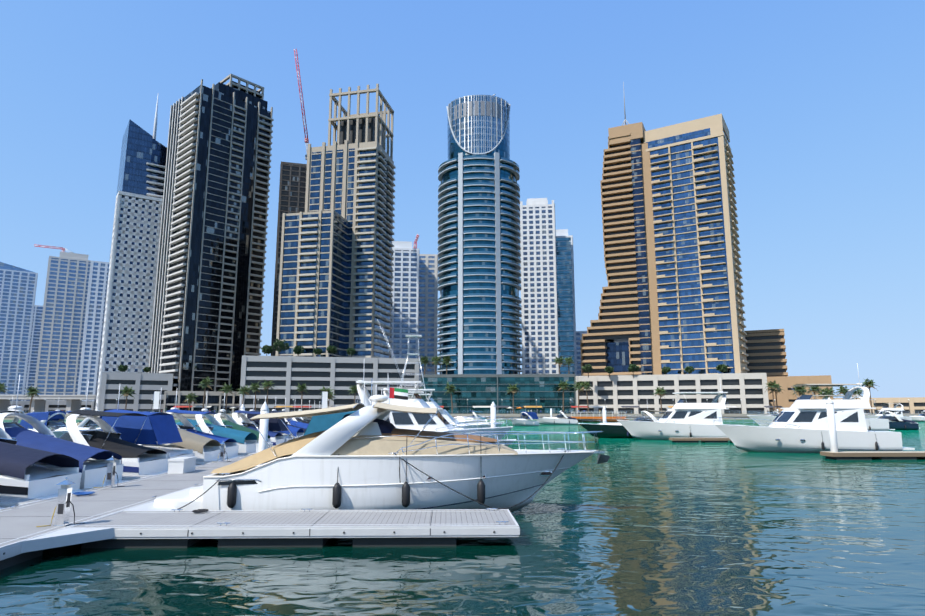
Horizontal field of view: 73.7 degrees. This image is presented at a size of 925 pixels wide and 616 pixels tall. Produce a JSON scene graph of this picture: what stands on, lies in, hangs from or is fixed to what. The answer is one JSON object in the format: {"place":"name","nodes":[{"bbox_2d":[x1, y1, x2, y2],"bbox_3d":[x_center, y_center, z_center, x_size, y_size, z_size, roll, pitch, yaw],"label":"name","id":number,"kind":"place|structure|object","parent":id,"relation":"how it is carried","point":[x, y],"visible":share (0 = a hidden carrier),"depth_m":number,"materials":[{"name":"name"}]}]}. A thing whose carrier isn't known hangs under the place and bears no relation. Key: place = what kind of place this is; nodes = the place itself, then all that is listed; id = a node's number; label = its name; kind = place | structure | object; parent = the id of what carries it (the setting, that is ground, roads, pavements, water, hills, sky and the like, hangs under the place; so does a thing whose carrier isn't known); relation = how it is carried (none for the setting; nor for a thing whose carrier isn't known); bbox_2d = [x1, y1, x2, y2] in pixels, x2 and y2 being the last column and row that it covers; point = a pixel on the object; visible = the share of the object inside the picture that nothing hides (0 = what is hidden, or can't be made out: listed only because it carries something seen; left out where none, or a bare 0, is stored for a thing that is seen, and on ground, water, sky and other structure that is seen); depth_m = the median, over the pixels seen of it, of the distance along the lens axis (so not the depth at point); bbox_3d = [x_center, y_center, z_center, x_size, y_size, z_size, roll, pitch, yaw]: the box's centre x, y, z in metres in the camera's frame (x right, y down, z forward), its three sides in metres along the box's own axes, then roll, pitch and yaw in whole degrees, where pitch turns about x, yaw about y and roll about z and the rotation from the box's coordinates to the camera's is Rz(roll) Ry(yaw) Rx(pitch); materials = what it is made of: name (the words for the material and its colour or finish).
{"place":"outdoors","nodes":[
{"label":"outdoors","id":0,"kind":"place"},
{"bbox_2d":[23,305,42,400],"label":"tower","id":1,"kind":"structure","parent":0,"point":[34,347],"depth_m":690.95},
{"bbox_2d":[34,252,90,400],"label":"tower","id":2,"kind":"structure","parent":0,"point":[61,333],"depth_m":554.09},
{"bbox_2d":[77,260,108,400],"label":"tower","id":3,"kind":"structure","parent":0,"point":[95,302],"depth_m":513.71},
{"bbox_2d":[271,161,306,355],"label":"dark brown tower","id":4,"kind":"structure","parent":0,"point":[292,188],"depth_m":414.17,"materials":[{"name":"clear glass"}]},
{"bbox_2d":[294,49,308,159],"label":"red crane","id":5,"kind":"object","parent":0,"point":[306,140],"visible":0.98,"depth_m":383.55,"materials":[{"name":"red metal"}]},
{"bbox_2d":[377,319,426,398],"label":"sport fisher tower","id":6,"kind":"structure","parent":0,"point":[408,353],"depth_m":63.97,"materials":[{"name":"metal"}]},
{"bbox_2d":[390,241,419,357],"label":"tower","id":7,"kind":"structure","parent":0,"point":[405,294],"depth_m":425.86,"materials":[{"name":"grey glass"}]},
{"bbox_2d":[8,399,910,413],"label":"promenade lamps","id":8,"kind":"object","parent":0,"point":[467,404],"visible":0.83,"depth_m":249.40,"materials":[{"name":"grey"}]},
{"bbox_2d":[3,413,918,419],"bbox_3d":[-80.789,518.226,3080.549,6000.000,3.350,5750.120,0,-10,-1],"label":"quay land","id":9,"kind":"structure","parent":0,"point":[518,416],"depth_m":247.25,"materials":[{"name":"grey concrete"}]},
{"bbox_2d":[0,262,37,400],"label":"tower","id":10,"kind":"structure","parent":9,"relation":"on","point":[18,285],"depth_m":616.17,"materials":[{"name":"blue glass"}]},
{"bbox_2d":[24,386,42,412],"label":"palm","id":11,"kind":"object","parent":9,"relation":"on","point":[32,392],"visible":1,"depth_m":254.25,"materials":[{"name":"green"}]},
{"bbox_2d":[0,395,94,412],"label":"road bridge","id":12,"kind":"structure","parent":9,"relation":"on","point":[73,402],"depth_m":386.89,"materials":[{"name":"grey concrete"}]},
{"bbox_2d":[9,401,93,412],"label":"podium","id":13,"kind":"object","parent":9,"relation":"on","point":[53,406],"visible":0.29,"depth_m":421.20,"materials":[{"name":"grey"}]},
{"bbox_2d":[119,385,138,409],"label":"palm","id":14,"kind":"object","parent":9,"relation":"on","point":[126,391],"visible":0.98,"depth_m":250.59,"materials":[{"name":"green"}]},
{"bbox_2d":[99,372,172,412],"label":"podium","id":15,"kind":"object","parent":9,"relation":"on","point":[145,386],"visible":0.69,"depth_m":293.05,"materials":[{"name":"grey concrete"}]},
{"bbox_2d":[93,96,166,409],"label":"skyscraper","id":16,"kind":"structure","parent":15,"relation":"on","point":[126,334],"depth_m":334.36,"materials":[{"name":"white concrete"}]},
{"bbox_2d":[182,393,197,410],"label":"palm","id":17,"kind":"object","parent":9,"relation":"on","point":[190,396],"visible":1,"depth_m":256.70,"materials":[{"name":"green"}]},
{"bbox_2d":[163,391,239,413],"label":"low building","id":18,"kind":"structure","parent":9,"relation":"on","point":[215,401],"depth_m":283.90,"materials":[{"name":"grey concrete"}]},
{"bbox_2d":[197,377,215,411],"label":"palm","id":19,"kind":"object","parent":9,"relation":"on","point":[205,383],"visible":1,"depth_m":252.18,"materials":[{"name":"green"}]},
{"bbox_2d":[148,74,273,391],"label":"skyscraper","id":20,"kind":"structure","parent":9,"relation":"on","point":[208,302],"depth_m":330.59,"materials":[{"name":"black glass"}]},
{"bbox_2d":[216,384,234,411],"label":"palm","id":21,"kind":"object","parent":9,"relation":"on","point":[227,388],"visible":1,"depth_m":260.41,"materials":[{"name":"green"}]},
{"bbox_2d":[234,385,249,403],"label":"palm","id":22,"kind":"object","parent":9,"relation":"on","point":[243,391],"visible":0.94,"depth_m":258.12,"materials":[{"name":"green"}]},
{"bbox_2d":[247,380,261,410],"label":"palm","id":23,"kind":"object","parent":9,"relation":"on","point":[254,386],"visible":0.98,"depth_m":257.88,"materials":[{"name":"green"}]},
{"bbox_2d":[261,380,277,405],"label":"palm","id":24,"kind":"object","parent":9,"relation":"on","point":[266,384],"visible":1,"depth_m":253.30,"materials":[{"name":"green"}]},
{"bbox_2d":[294,382,308,409],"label":"palm","id":25,"kind":"object","parent":9,"relation":"on","point":[302,387],"visible":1,"depth_m":260.31,"materials":[{"name":"green"}]},
{"bbox_2d":[239,355,418,411],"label":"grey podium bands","id":26,"kind":"object","parent":9,"relation":"on","point":[339,375],"visible":0.73,"depth_m":280.81,"materials":[{"name":"grey concrete"}]},
{"bbox_2d":[261,345,272,355],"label":"roof tree","id":27,"kind":"object","parent":26,"relation":"on","point":[267,349],"visible":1,"depth_m":284.10,"materials":[{"name":"green plant"}]},
{"bbox_2d":[273,339,289,355],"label":"roof tree","id":28,"kind":"object","parent":26,"relation":"on","point":[282,345],"visible":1,"depth_m":285.95,"materials":[{"name":"green plant"}]},
{"bbox_2d":[293,345,303,355],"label":"roof tree","id":29,"kind":"object","parent":26,"relation":"on","point":[297,350],"visible":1,"depth_m":285.11,"materials":[{"name":"green plant"}]},
{"bbox_2d":[275,84,395,357],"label":"skyscraper","id":30,"kind":"structure","parent":9,"relation":"on","point":[336,271],"depth_m":321.76,"materials":[{"name":"clear glass"}]},
{"bbox_2d":[418,254,437,387],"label":"tower","id":31,"kind":"structure","parent":9,"relation":"on","point":[428,292],"depth_m":445.24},
{"bbox_2d":[445,383,456,413],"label":"palm","id":32,"kind":"object","parent":9,"relation":"on","point":[450,388],"visible":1,"depth_m":259.20,"materials":[{"name":"green"}]},
{"bbox_2d":[172,406,783,407],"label":"shop awnings","id":33,"kind":"object","parent":9,"relation":"on","point":[443,406],"visible":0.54,"depth_m":262.24,"materials":[{"name":"red"}]},
{"bbox_2d":[437,94,522,373],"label":"curved glass tower","id":34,"kind":"structure","parent":9,"relation":"on","point":[479,314],"depth_m":304.83,"materials":[{"name":"blue glass"}]},
{"bbox_2d":[420,374,576,413],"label":"glass building","id":35,"kind":"structure","parent":9,"relation":"on","point":[489,389],"depth_m":278.58,"materials":[{"name":"teal glass"}]},
{"bbox_2d":[430,355,441,373],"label":"roof palm","id":36,"kind":"object","parent":35,"relation":"on","point":[436,360],"visible":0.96,"depth_m":284.87,"materials":[{"name":"green"}]},
{"bbox_2d":[505,384,519,413],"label":"palm","id":37,"kind":"object","parent":9,"relation":"on","point":[513,389],"visible":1,"depth_m":263.58,"materials":[{"name":"green"}]},
{"bbox_2d":[558,380,569,412],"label":"palm","id":38,"kind":"object","parent":9,"relation":"on","point":[563,386],"visible":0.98,"depth_m":264.76,"materials":[{"name":"green"}]},
{"bbox_2d":[572,380,584,413],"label":"palm","id":39,"kind":"object","parent":9,"relation":"on","point":[575,387],"visible":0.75,"depth_m":262.56,"materials":[{"name":"green"}]},
{"bbox_2d":[577,381,591,413],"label":"palm","id":40,"kind":"object","parent":9,"relation":"on","point":[586,385],"visible":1,"depth_m":257.26,"materials":[{"name":"green"}]},
{"bbox_2d":[580,82,661,375],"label":"skyscraper","id":41,"kind":"structure","parent":9,"relation":"on","point":[621,335],"depth_m":331.60,"materials":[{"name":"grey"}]},
{"bbox_2d":[653,387,666,413],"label":"palm","id":42,"kind":"object","parent":9,"relation":"on","point":[661,392],"visible":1,"depth_m":254.25,"materials":[{"name":"green"}]},
{"bbox_2d":[576,373,769,413],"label":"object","id":43,"kind":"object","parent":9,"relation":"on","point":[613,393],"visible":0.73,"depth_m":289.81,"materials":[{"name":"grey concrete"}]},
{"bbox_2d":[581,364,592,377],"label":"roof tree","id":44,"kind":"object","parent":43,"relation":"on","point":[586,368],"visible":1,"depth_m":293.48,"materials":[{"name":"green plant"}]},
{"bbox_2d":[628,364,638,377],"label":"roof tree","id":45,"kind":"object","parent":43,"relation":"on","point":[633,368],"visible":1,"depth_m":295.02,"materials":[{"name":"green plant"}]},
{"bbox_2d":[643,113,749,374],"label":"skyscraper","id":46,"kind":"structure","parent":9,"relation":"on","point":[701,311],"depth_m":316.36,"materials":[{"name":"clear glass"}]},
{"bbox_2d":[745,329,787,376],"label":"building","id":47,"kind":"structure","parent":9,"relation":"on","point":[765,352],"depth_m":334.17,"materials":[{"name":"brown concrete"}]},
{"bbox_2d":[765,380,781,410],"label":"palm","id":48,"kind":"object","parent":9,"relation":"on","point":[772,385],"visible":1,"depth_m":258.89,"materials":[{"name":"green"}]},
{"bbox_2d":[767,375,832,413],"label":"building","id":49,"kind":"structure","parent":9,"relation":"on","point":[787,399],"depth_m":301.97,"materials":[{"name":"grey concrete"}]},
{"bbox_2d":[860,379,876,413],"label":"palm","id":50,"kind":"object","parent":9,"relation":"on","point":[869,385],"visible":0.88,"depth_m":258.85,"materials":[{"name":"green"}]},
{"bbox_2d":[833,397,924,413],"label":"building","id":51,"kind":"structure","parent":9,"relation":"on","point":[916,404],"depth_m":317.22,"materials":[{"name":"grey"}]},
{"bbox_2d":[0,420,924,615],"bbox_3d":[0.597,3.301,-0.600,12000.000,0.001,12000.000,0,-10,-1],"label":"water surface","id":52,"kind":"object","parent":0,"point":[634,527],"depth_m":14.14,"materials":[{"name":"teal liquid"}]},
{"bbox_2d":[0,499,43,507],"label":"boat","id":53,"kind":"object","parent":52,"relation":"on","point":[5,503],"visible":0.17,"depth_m":19.74,"materials":[{"name":"white plastic"}]},
{"bbox_2d":[0,397,66,437],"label":"sport boat","id":54,"kind":"object","parent":52,"relation":"on","point":[15,423],"visible":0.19,"depth_m":55.84,"materials":[{"name":"white plastic"}]},
{"bbox_2d":[0,428,82,498],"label":"sport boat","id":55,"kind":"object","parent":52,"relation":"on","point":[22,476],"visible":0.85,"depth_m":21.70,"materials":[{"name":"blue fabric"}]},
{"bbox_2d":[20,401,97,430],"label":"sport boat","id":56,"kind":"object","parent":52,"relation":"on","point":[55,418],"visible":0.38,"depth_m":61.76,"materials":[{"name":"white plastic"}]},
{"bbox_2d":[0,375,129,489],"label":"sport boat","id":57,"kind":"object","parent":52,"relation":"on","point":[45,438],"visible":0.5,"depth_m":25.00,"materials":[{"name":"blue fabric"}]},
{"bbox_2d":[76,402,100,428],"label":"sport boat","id":58,"kind":"object","parent":52,"relation":"on","point":[87,422],"visible":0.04,"depth_m":68.67,"materials":[{"name":"white plastic"}]},
{"bbox_2d":[58,381,169,474],"bbox_3d":[-19.160,6.181,29.913,10.612,5.193,3.396,0,-10,0],"label":"sport boat","id":59,"kind":"object","parent":52,"relation":"on","point":[137,461],"visible":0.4,"depth_m":29.15,"materials":[{"name":"black"}]},
{"bbox_2d":[0,453,267,569],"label":"dock walkway","id":60,"kind":"structure","parent":52,"relation":"on","point":[19,524],"depth_m":18.73,"materials":[{"name":"grey concrete"}]},
{"bbox_2d":[36,478,84,526],"bbox_3d":[-10.163,4.920,15.673,1.006,1.180,0.391,3,-10,-16],"label":"pedestal","id":61,"kind":"object","parent":60,"relation":"on","point":[63,506],"visible":1,"depth_m":15.60,"materials":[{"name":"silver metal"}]},
{"bbox_2d":[93,456,121,487],"bbox_3d":[-13.420,6.226,23.483,1.006,1.180,0.391,3,-10,-16],"label":"pedestal","id":62,"kind":"object","parent":60,"relation":"on","point":[110,473],"visible":1,"depth_m":23.40,"materials":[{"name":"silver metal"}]},
{"bbox_2d":[73,443,272,495],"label":"dock boxes","id":63,"kind":"object","parent":60,"relation":"on","point":[179,465],"visible":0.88,"depth_m":28.70,"materials":[{"name":"white plastic"}]},
{"bbox_2d":[217,441,230,461],"bbox_3d":[-13.730,8.190,35.215,1.006,1.180,0.391,3,-10,-16],"label":"pedestal","id":64,"kind":"object","parent":60,"relation":"on","point":[222,451],"visible":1,"depth_m":35.14,"materials":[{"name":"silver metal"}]},
{"bbox_2d":[10,455,508,525],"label":"dock cleats","id":65,"kind":"object","parent":60,"relation":"on","point":[499,522],"visible":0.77,"depth_m":17.77,"materials":[{"name":"silver metal"}]},
{"bbox_2d":[122,475,153,480],"bbox_3d":[-18.103,7.871,27.200,8.520,0.862,0.970,0,-10,-1],"label":"finger dock","id":66,"kind":"object","parent":52,"relation":"on","point":[129,477],"visible":0.02,"depth_m":27.34,"materials":[{"name":"concrete"}]},
{"bbox_2d":[63,388,225,461],"bbox_3d":[-19.056,7.424,37.263,10.012,5.166,3.396,0,-10,-2],"label":"sport boat","id":67,"kind":"object","parent":52,"relation":"on","point":[205,449],"visible":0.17,"depth_m":36.39,"materials":[{"name":"beige fabric"}]},
{"bbox_2d":[98,386,198,465],"bbox_3d":[-19.544,6.693,33.055,11.212,5.220,3.396,0,-10,0],"label":"sport boat","id":68,"kind":"object","parent":52,"relation":"on","point":[160,427],"visible":0.12,"depth_m":31.91,"materials":[{"name":"blue fabric"}]},
{"bbox_2d":[62,391,243,458],"bbox_3d":[-20.033,7.886,40.270,11.812,5.247,3.396,1,-10,-3],"label":"sport boat","id":69,"kind":"object","parent":52,"relation":"on","point":[231,448],"visible":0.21,"depth_m":40.33,"materials":[{"name":"blue fabric"}]},
{"bbox_2d":[176,396,257,452],"bbox_3d":[-19.553,8.662,44.740,10.612,5.193,3.396,0,-10,-2],"label":"sport boat","id":70,"kind":"object","parent":52,"relation":"on","point":[248,444],"visible":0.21,"depth_m":43.82,"materials":[{"name":"teal fabric"}]},
{"bbox_2d":[214,396,270,442],"bbox_3d":[-19.339,9.231,48.061,10.012,5.166,3.396,0,-10,0],"label":"sport boat","id":71,"kind":"object","parent":52,"relation":"on","point":[231,423],"visible":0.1,"depth_m":47.54,"materials":[{"name":"white"}]},
{"bbox_2d":[232,400,284,446],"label":"sport boat","id":72,"kind":"object","parent":52,"relation":"on","point":[276,438],"visible":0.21,"depth_m":51.68,"materials":[{"name":"blue"}]},
{"bbox_2d":[258,401,268,464],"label":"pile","id":73,"kind":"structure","parent":52,"relation":"on","point":[263,429],"depth_m":30.47,"materials":[{"name":"grey"}]},
{"bbox_2d":[246,395,293,441],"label":"sport boat","id":74,"kind":"object","parent":52,"relation":"on","point":[275,424],"visible":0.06,"depth_m":54.15,"materials":[{"name":"blue fabric"}]},
{"bbox_2d":[265,396,303,438],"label":"sport boat","id":75,"kind":"object","parent":52,"relation":"on","point":[296,432],"visible":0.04,"depth_m":58.82,"materials":[{"name":"blue"}]},
{"bbox_2d":[67,509,519,547],"bbox_3d":[-4.224,6.103,16.630,11.270,0.862,2.720,0,-10,-1],"label":"finger dock","id":76,"kind":"object","parent":52,"relation":"on","point":[291,528],"visible":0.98,"depth_m":15.52,"materials":[{"name":"grey concrete"}]},
{"bbox_2d":[21,501,176,552],"bbox_3d":[-9.007,5.841,16.902,1.680,0.248,6.550,0,-10,-1],"label":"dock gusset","id":77,"kind":"object","parent":76,"relation":"on","point":[65,537],"visible":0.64,"depth_m":14.63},
{"bbox_2d":[282,398,308,428],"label":"sport boat","id":78,"kind":"object","parent":52,"relation":"on","point":[299,424],"visible":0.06,"depth_m":66.40,"materials":[{"name":"blue"}]},
{"bbox_2d":[154,382,609,511],"bbox_3d":[-2.247,4.882,20.660,14.520,5.100,4.335,0,-10,-1],"label":"yacht","id":79,"kind":"object","parent":52,"relation":"on","point":[349,462],"visible":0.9,"depth_m":19.04,"materials":[{"name":"white plastic"}]},
{"bbox_2d":[178,450,566,512],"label":"mooring lines","id":80,"kind":"object","parent":79,"relation":"attached to","point":[200,510],"visible":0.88,"depth_m":18.41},
{"bbox_2d":[303,382,505,444],"bbox_3d":[-3.791,6.425,31.564,12.012,5.256,3.690,0,-10,0],"label":"sport boat","id":81,"kind":"object","parent":52,"relation":"on","point":[318,423],"visible":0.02,"depth_m":30.19,"materials":[{"name":"teal fabric"}]},
{"bbox_2d":[389,385,407,399],"bbox_3d":[-3.373,4.921,32.407,1.010,1.700,0.088,-2,-10,10],"label":"flag","id":82,"kind":"object","parent":81,"relation":"attached to","point":[396,393],"visible":1,"depth_m":32.46,"materials":[{"name":"multicoloured fabric"}]},
{"bbox_2d":[356,377,513,439],"bbox_3d":[-3.191,7.670,46.103,14.064,7.800,4.164,0,-10,-1],"label":"yacht","id":83,"kind":"object","parent":52,"relation":"on","point":[438,422],"visible":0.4,"depth_m":44.87,"materials":[{"name":"white plastic"}]},
{"bbox_2d":[394,385,485,422],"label":"boat","id":84,"kind":"object","parent":52,"relation":"on","point":[455,417],"visible":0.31,"depth_m":77.67,"materials":[{"name":"white"}]},
{"bbox_2d":[383,386,504,428],"bbox_3d":[-3.152,10.559,63.520,15.064,7.850,4.552,0,-10,-2],"label":"sport fisher","id":85,"kind":"object","parent":52,"relation":"on","point":[447,416],"visible":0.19,"depth_m":62.41,"materials":[{"name":"white plastic"}]},
{"bbox_2d":[375,384,516,445],"bbox_3d":[-3.380,6.984,35.041,13.012,5.301,3.690,0,-10,-1],"label":"sport boat","id":86,"kind":"object","parent":52,"relation":"on","point":[489,436],"visible":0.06,"depth_m":34.95,"materials":[{"name":"white"}]},
{"bbox_2d":[455,411,486,422],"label":"cruiser","id":87,"kind":"object","parent":52,"relation":"on","point":[476,415],"visible":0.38,"depth_m":165.65,"materials":[{"name":"white plastic"}]},
{"bbox_2d":[491,402,495,426],"bbox_3d":[2.812,11.134,56.053,0.526,5.250,0.540,0,-10,-1],"label":"pile","id":88,"kind":"object","parent":52,"relation":"on","point":[493,410],"visible":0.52,"depth_m":56.10,"materials":[{"name":"grey"}]},
{"bbox_2d":[509,411,539,425],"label":"cruiser","id":89,"kind":"object","parent":52,"relation":"on","point":[523,420],"visible":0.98,"depth_m":141.97,"materials":[{"name":"white plastic"}]},
{"bbox_2d":[536,410,577,424],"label":"white cruiser","id":90,"kind":"object","parent":52,"relation":"on","point":[555,420],"visible":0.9,"depth_m":157.32,"materials":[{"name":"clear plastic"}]},
{"bbox_2d":[563,412,627,421],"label":"boat","id":91,"kind":"object","parent":52,"relation":"on","point":[594,419],"visible":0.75,"depth_m":187.24,"materials":[{"name":"brown wood"}]},
{"bbox_2d":[578,407,665,437],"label":"boat","id":92,"kind":"object","parent":52,"relation":"on","point":[614,430],"visible":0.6,"depth_m":77.59,"materials":[{"name":"black"}]},
{"bbox_2d":[616,384,728,439],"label":"yacht","id":93,"kind":"object","parent":52,"relation":"on","point":[680,419],"visible":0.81,"depth_m":72.49,"materials":[{"name":"white plastic"}]},
{"bbox_2d":[669,437,731,442],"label":"dock","id":94,"kind":"object","parent":52,"relation":"on","point":[703,440],"visible":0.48,"depth_m":66.54,"materials":[{"name":"brown wood"}]},
{"bbox_2d":[714,363,914,452],"bbox_3d":[28.702,8.614,51.900,15.064,7.850,4.455,0,-10,2],"label":"yacht","id":95,"kind":"object","parent":52,"relation":"on","point":[800,425],"visible":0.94,"depth_m":50.22,"materials":[{"name":"white plastic"}]},
{"bbox_2d":[747,386,894,430],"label":"yacht","id":96,"kind":"object","parent":52,"relation":"on","point":[875,424],"visible":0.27,"depth_m":102.42,"materials":[{"name":"white plastic"}]},
{"bbox_2d":[820,451,924,459],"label":"dock","id":97,"kind":"object","parent":52,"relation":"on","point":[879,455],"visible":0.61,"depth_m":43.12,"materials":[{"name":"beige concrete"}]},
{"bbox_2d":[826,397,837,451],"bbox_3d":[26.392,9.058,43.949,0.505,5.350,0.518,0,-10,-1],"label":"pile","id":98,"kind":"object","parent":97,"relation":"on","point":[831,425],"visible":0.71,"depth_m":43.90,"materials":[{"name":"grey"}]},
{"bbox_2d":[865,401,911,422],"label":"yacht","id":99,"kind":"object","parent":52,"relation":"on","point":[881,411],"visible":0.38,"depth_m":181.78,"materials":[{"name":"white plastic"}]},
{"bbox_2d":[878,409,920,429],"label":"boat","id":100,"kind":"object","parent":52,"relation":"on","point":[901,424],"visible":0.58,"depth_m":111.14,"materials":[{"name":"blue plastic"}]},
{"bbox_2d":[903,410,924,421],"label":"cruiser","id":101,"kind":"object","parent":52,"relation":"on","point":[920,418],"visible":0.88,"depth_m":199.89,"materials":[{"name":"white plastic"}]},
{"bbox_2d":[0,0,924,397],"label":"sky","id":102,"kind":"structure","parent":0,"point":[821,103],"materials":[{"name":"blue"}]},
{"bbox_2d":[153,391,827,408],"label":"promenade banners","id":103,"kind":"object","parent":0,"point":[157,395],"visible":0.62,"depth_m":249.31,"materials":[{"name":"fabric"}]},
{"bbox_2d":[520,198,558,373],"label":"tower","id":104,"kind":"structure","parent":0,"point":[539,325],"depth_m":409.00,"materials":[{"name":"white concrete"}]},
{"bbox_2d":[556,229,576,375],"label":"tower","id":105,"kind":"structure","parent":0,"point":[566,297],"depth_m":438.61,"materials":[{"name":"teal glass"}]},
{"bbox_2d":[576,331,586,375],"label":"tower","id":106,"kind":"structure","parent":0,"point":[579,336],"depth_m":464.13,"materials":[{"name":"blue glass"}]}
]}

